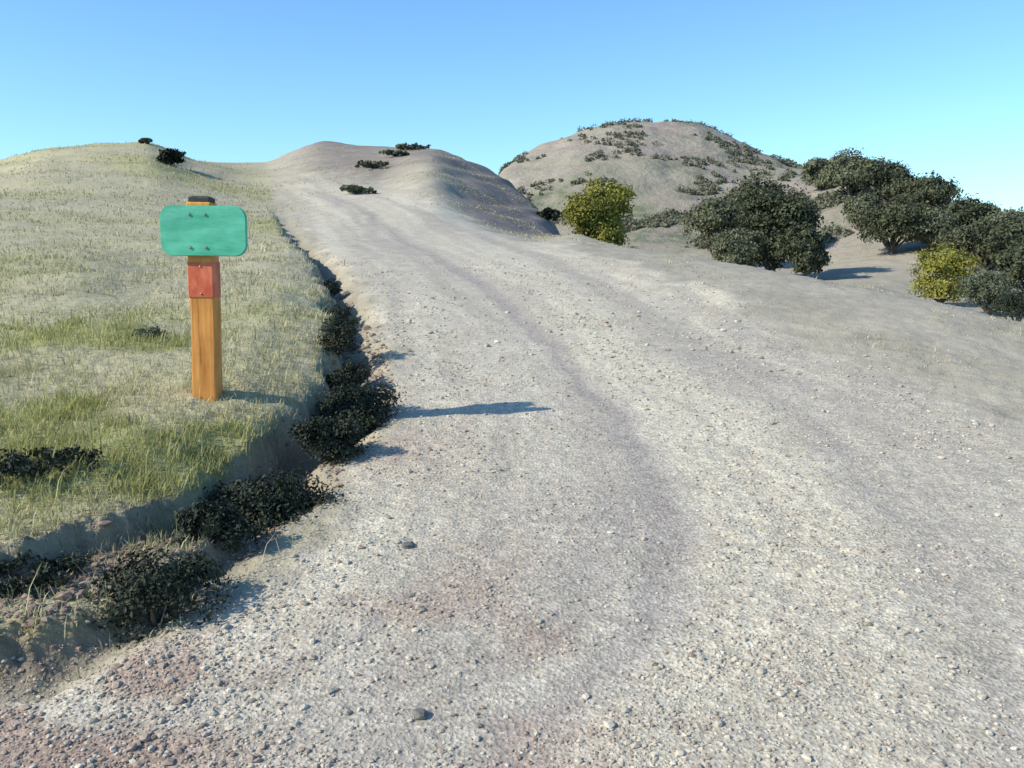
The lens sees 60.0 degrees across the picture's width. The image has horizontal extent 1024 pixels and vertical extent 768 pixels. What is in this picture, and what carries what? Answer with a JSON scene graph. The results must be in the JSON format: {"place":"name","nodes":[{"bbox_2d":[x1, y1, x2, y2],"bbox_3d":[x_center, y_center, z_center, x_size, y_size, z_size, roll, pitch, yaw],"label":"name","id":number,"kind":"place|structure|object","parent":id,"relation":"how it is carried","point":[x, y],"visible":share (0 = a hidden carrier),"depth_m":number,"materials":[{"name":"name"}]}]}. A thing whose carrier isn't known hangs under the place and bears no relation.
{"place":"outdoors","nodes":[
{"label":"outdoors","id":0,"kind":"place"},
{"bbox_2d":[0,152,1023,767],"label":"dirt trail","id":1,"kind":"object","parent":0,"point":[386,236],"visible":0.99,"depth_m":3.84,"materials":[{"name":"beige soil"}]},
{"bbox_2d":[339,184,376,193],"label":"hill shrub","id":2,"kind":"object","parent":1,"relation":"on","point":[354,189],"visible":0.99,"depth_m":31.04,"materials":[{"name":"green plant"}]},
{"bbox_2d":[401,541,414,548],"bbox_3d":[-0.454,0.704,3.870,0.066,0.031,0.048,-8,11,-41],"label":"stone","id":3,"kind":"object","parent":1,"relation":"on","point":[407,545],"visible":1,"depth_m":3.85,"materials":[{"name":"grey stone"}]},
{"bbox_2d":[412,708,427,719],"bbox_3d":[-0.280,1.008,2.701,0.046,0.031,0.058,-5,10,-31],"label":"stone","id":4,"kind":"object","parent":1,"relation":"on","point":[420,713],"visible":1,"depth_m":2.69,"materials":[{"name":"grey stone"}]},
{"bbox_2d":[0,141,1023,706],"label":"grassy ground","id":5,"kind":"structure","parent":0,"point":[810,304],"depth_m":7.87,"materials":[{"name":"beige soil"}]},
{"bbox_2d":[0,549,90,599],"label":"bank shrub","id":6,"kind":"object","parent":5,"relation":"on","point":[45,567],"visible":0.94,"depth_m":3.33,"materials":[{"name":"green plant"}]},
{"bbox_2d":[0,443,103,481],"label":"bank shrub","id":7,"kind":"object","parent":5,"relation":"on","point":[15,465],"visible":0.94,"depth_m":4.04,"materials":[{"name":"green plant"}]},
{"bbox_2d":[138,137,152,143],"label":"hill shrub","id":8,"kind":"object","parent":5,"relation":"on","point":[146,140],"visible":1,"depth_m":50.34,"materials":[{"name":"green plant"}]},
{"bbox_2d":[131,325,169,339],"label":"bank shrub","id":9,"kind":"object","parent":5,"relation":"on","point":[150,329],"visible":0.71,"depth_m":6.85,"materials":[{"name":"green plant"}]},
{"bbox_2d":[72,546,238,648],"bbox_3d":[-1.331,0.815,3.347,0.564,0.404,0.483,0,9,0],"label":"gully shrub","id":10,"kind":"object","parent":5,"relation":"on","point":[185,568],"visible":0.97,"depth_m":3.28,"materials":[{"name":"green plant"}]},
{"bbox_2d":[156,148,185,165],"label":"hill shrub","id":11,"kind":"object","parent":5,"relation":"on","point":[170,156],"visible":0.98,"depth_m":40.67,"materials":[{"name":"green plant"}]},
{"bbox_2d":[160,196,247,401],"bbox_3d":[-1.803,-0.394,5.308,0.495,1.434,0.186,1,8,-2],"label":"trail signpost","id":12,"kind":"object","parent":5,"relation":"on","point":[203,233],"visible":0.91,"depth_m":5.19,"materials":[{"name":"green paint"}]},
{"bbox_2d":[164,495,263,558],"bbox_3d":[-1.270,0.620,3.860,0.390,0.275,0.399,0,9,0],"label":"gully shrub","id":13,"kind":"object","parent":5,"relation":"on","point":[205,517],"visible":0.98,"depth_m":3.78,"materials":[{"name":"green plant"}]},
{"bbox_2d":[203,461,350,537],"bbox_3d":[-1.201,0.711,4.397,0.809,0.681,0.718,4,9,24],"label":"gully shrub","id":14,"kind":"object","parent":5,"relation":"on","point":[270,506],"visible":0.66,"depth_m":4.28,"materials":[{"name":"green plant"}]},
{"bbox_2d":[286,413,369,466],"bbox_3d":[-1.040,0.368,5.064,0.480,0.448,0.504,0,9,0],"label":"gully shrub","id":15,"kind":"object","parent":5,"relation":"on","point":[320,433],"visible":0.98,"depth_m":4.95,"materials":[{"name":"green plant"}]},
{"bbox_2d":[323,278,341,297],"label":"gully shrub","id":16,"kind":"object","parent":5,"relation":"on","point":[333,287],"visible":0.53,"depth_m":11.46,"materials":[{"name":"green plant"}]},
{"bbox_2d":[315,313,359,362],"bbox_3d":[-1.464,-0.346,7.418,0.399,0.512,0.660,0,9,0],"label":"gully shrub","id":17,"kind":"object","parent":5,"relation":"on","point":[339,327],"visible":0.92,"depth_m":7.31,"materials":[{"name":"green plant"}]},
{"bbox_2d":[322,303,352,320],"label":"gully shrub","id":18,"kind":"object","parent":5,"relation":"on","point":[342,312],"visible":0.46,"depth_m":9.30,"materials":[{"name":"green plant"}]},
{"bbox_2d":[324,359,371,394],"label":"gully shrub","id":19,"kind":"object","parent":5,"relation":"on","point":[359,373],"visible":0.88,"depth_m":6.53,"materials":[{"name":"green plant"}]},
{"bbox_2d":[311,376,406,448],"bbox_3d":[-1.022,0.249,5.854,0.742,0.579,0.769,0,9,0],"label":"gully shrub","id":20,"kind":"object","parent":5,"relation":"on","point":[363,409],"visible":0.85,"depth_m":5.78,"materials":[{"name":"green plant"}]},
{"bbox_2d":[354,159,388,167],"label":"hill shrub","id":21,"kind":"object","parent":5,"relation":"on","point":[373,164],"visible":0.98,"depth_m":40.58,"materials":[{"name":"green plant"}]},
{"bbox_2d":[379,149,409,156],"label":"hill shrub","id":22,"kind":"object","parent":5,"relation":"on","point":[393,152],"visible":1,"depth_m":43.41,"materials":[{"name":"green plant"}]},
{"bbox_2d":[395,142,430,149],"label":"hill shrub","id":23,"kind":"object","parent":5,"relation":"on","point":[406,146],"visible":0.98,"depth_m":48.38,"materials":[{"name":"green plant"}]},
{"bbox_2d":[536,207,561,221],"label":"hill shrub","id":24,"kind":"object","parent":5,"relation":"on","point":[548,213],"visible":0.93,"depth_m":37.13,"materials":[{"name":"green plant"}]},
{"bbox_2d":[558,175,636,246],"bbox_3d":[4.320,-8.292,45.468,3.991,4.740,4.387,0,9,0],"label":"round tree","id":25,"kind":"object","parent":5,"relation":"on","point":[588,216],"visible":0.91,"depth_m":44.28,"materials":[{"name":"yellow plant"}]},
{"bbox_2d":[681,191,745,260],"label":"live oak","id":26,"kind":"object","parent":5,"relation":"on","point":[708,217],"visible":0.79,"depth_m":65.84,"materials":[{"name":"green plant"}]},
{"bbox_2d":[707,226,768,266],"bbox_3d":[14.590,-8.392,57.387,3.840,3.544,3.891,0,9,0],"label":"live oak","id":27,"kind":"object","parent":5,"relation":"on","point":[739,247],"visible":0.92,"depth_m":56.36,"materials":[{"name":"green plant"}]},
{"bbox_2d":[727,183,830,271],"bbox_3d":[17.920,-10.156,59.321,6.621,6.343,6.036,-8,12,-42],"label":"live oak","id":28,"kind":"object","parent":5,"relation":"on","point":[773,215],"visible":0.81,"depth_m":57.70,"materials":[{"name":"green plant"}]},
{"bbox_2d":[779,221,832,275],"bbox_3d":[18.638,-8.348,56.465,3.364,3.959,2.938,-6,11,-36],"label":"live oak","id":29,"kind":"object","parent":5,"relation":"on","point":[804,241],"visible":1,"depth_m":55.62,"materials":[{"name":"green plant"}]},
{"bbox_2d":[906,238,988,303],"bbox_3d":[20.865,-5.240,42.618,3.406,3.543,3.931,0,9,0],"label":"bush","id":30,"kind":"object","parent":5,"relation":"on","point":[950,265],"visible":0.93,"depth_m":42.04,"materials":[{"name":"yellow plant"}]},
{"bbox_2d":[930,213,1023,271],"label":"hill oak","id":31,"kind":"object","parent":5,"relation":"on","point":[983,240],"visible":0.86,"depth_m":54.18,"materials":[{"name":"green plant"}]},
{"bbox_2d":[951,264,1021,314],"bbox_3d":[20.366,-3.853,37.762,2.781,2.457,2.649,0,9,0],"label":"bush","id":32,"kind":"object","parent":5,"relation":"on","point":[980,286],"visible":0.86,"depth_m":37.52,"materials":[{"name":"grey plant"}]},
{"bbox_2d":[982,284,1023,321],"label":"bush","id":33,"kind":"object","parent":5,"relation":"on","point":[1012,304],"visible":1,"depth_m":32.68,"materials":[{"name":"green plant"}]},
{"bbox_2d":[990,236,1023,286],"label":"hill oak","id":34,"kind":"object","parent":5,"relation":"on","point":[1013,258],"visible":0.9,"depth_m":47.71,"materials":[{"name":"green plant"}]},
{"bbox_2d":[0,257,1023,767],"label":"loose gravel","id":35,"kind":"structure","parent":0,"point":[164,681],"depth_m":3.10,"materials":[{"name":"beige gravel"}]},
{"bbox_2d":[0,0,1023,213],"label":"sky","id":36,"kind":"structure","parent":0,"point":[929,85],"materials":[{"name":"blue"}]},
{"bbox_2d":[226,121,994,268],"bbox_3d":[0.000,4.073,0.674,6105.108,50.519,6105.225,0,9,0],"label":"hills","id":37,"kind":"structure","parent":0,"point":[655,183],"depth_m":111.14,"materials":[{"name":"beige soil"}]},
{"bbox_2d":[498,117,970,250],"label":"hill scrub","id":38,"kind":"object","parent":37,"relation":"on","point":[672,216],"visible":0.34,"depth_m":111.44,"materials":[{"name":"green plant"}]},
{"bbox_2d":[722,169,788,230],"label":"live oak","id":39,"kind":"object","parent":37,"relation":"on","point":[756,183],"visible":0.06,"depth_m":74.03,"materials":[{"name":"green plant"}]},
{"bbox_2d":[799,157,839,189],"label":"hill oak","id":40,"kind":"object","parent":37,"relation":"on","point":[812,167],"visible":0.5,"depth_m":100.87,"materials":[{"name":"green plant"}]},
{"bbox_2d":[815,147,870,196],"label":"hill oak","id":41,"kind":"object","parent":37,"relation":"on","point":[839,168],"visible":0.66,"depth_m":88.02,"materials":[{"name":"green plant"}]},
{"bbox_2d":[840,190,883,225],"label":"hill oak","id":42,"kind":"object","parent":37,"relation":"on","point":[864,200],"visible":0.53,"depth_m":77.85,"materials":[{"name":"green plant"}]},
{"bbox_2d":[847,156,918,205],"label":"hill oak","id":43,"kind":"object","parent":37,"relation":"on","point":[877,174],"visible":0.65,"depth_m":80.99,"materials":[{"name":"green plant"}]},
{"bbox_2d":[844,194,948,254],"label":"hill oak","id":44,"kind":"object","parent":37,"relation":"on","point":[895,219],"visible":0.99,"depth_m":65.87,"materials":[{"name":"green plant"}]},
{"bbox_2d":[886,170,964,209],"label":"hill oak","id":45,"kind":"object","parent":37,"relation":"on","point":[932,190],"visible":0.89,"depth_m":76.00,"materials":[{"name":"green plant"}]},
{"bbox_2d":[905,204,959,251],"bbox_3d":[31.367,-11.490,66.129,4.776,3.855,4.595,3,9,22],"label":"hill oak","id":46,"kind":"object","parent":37,"relation":"on","point":[936,221],"visible":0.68,"depth_m":65.00,"materials":[{"name":"green plant"}]},
{"bbox_2d":[936,191,1002,226],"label":"hill oak","id":47,"kind":"object","parent":37,"relation":"on","point":[964,211],"visible":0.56,"depth_m":66.77,"materials":[{"name":"green plant"}]},
{"bbox_2d":[971,206,1023,226],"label":"hill oak","id":48,"kind":"object","parent":37,"relation":"on","point":[1006,214],"visible":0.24,"depth_m":63.82,"materials":[{"name":"green plant"}]}
]}

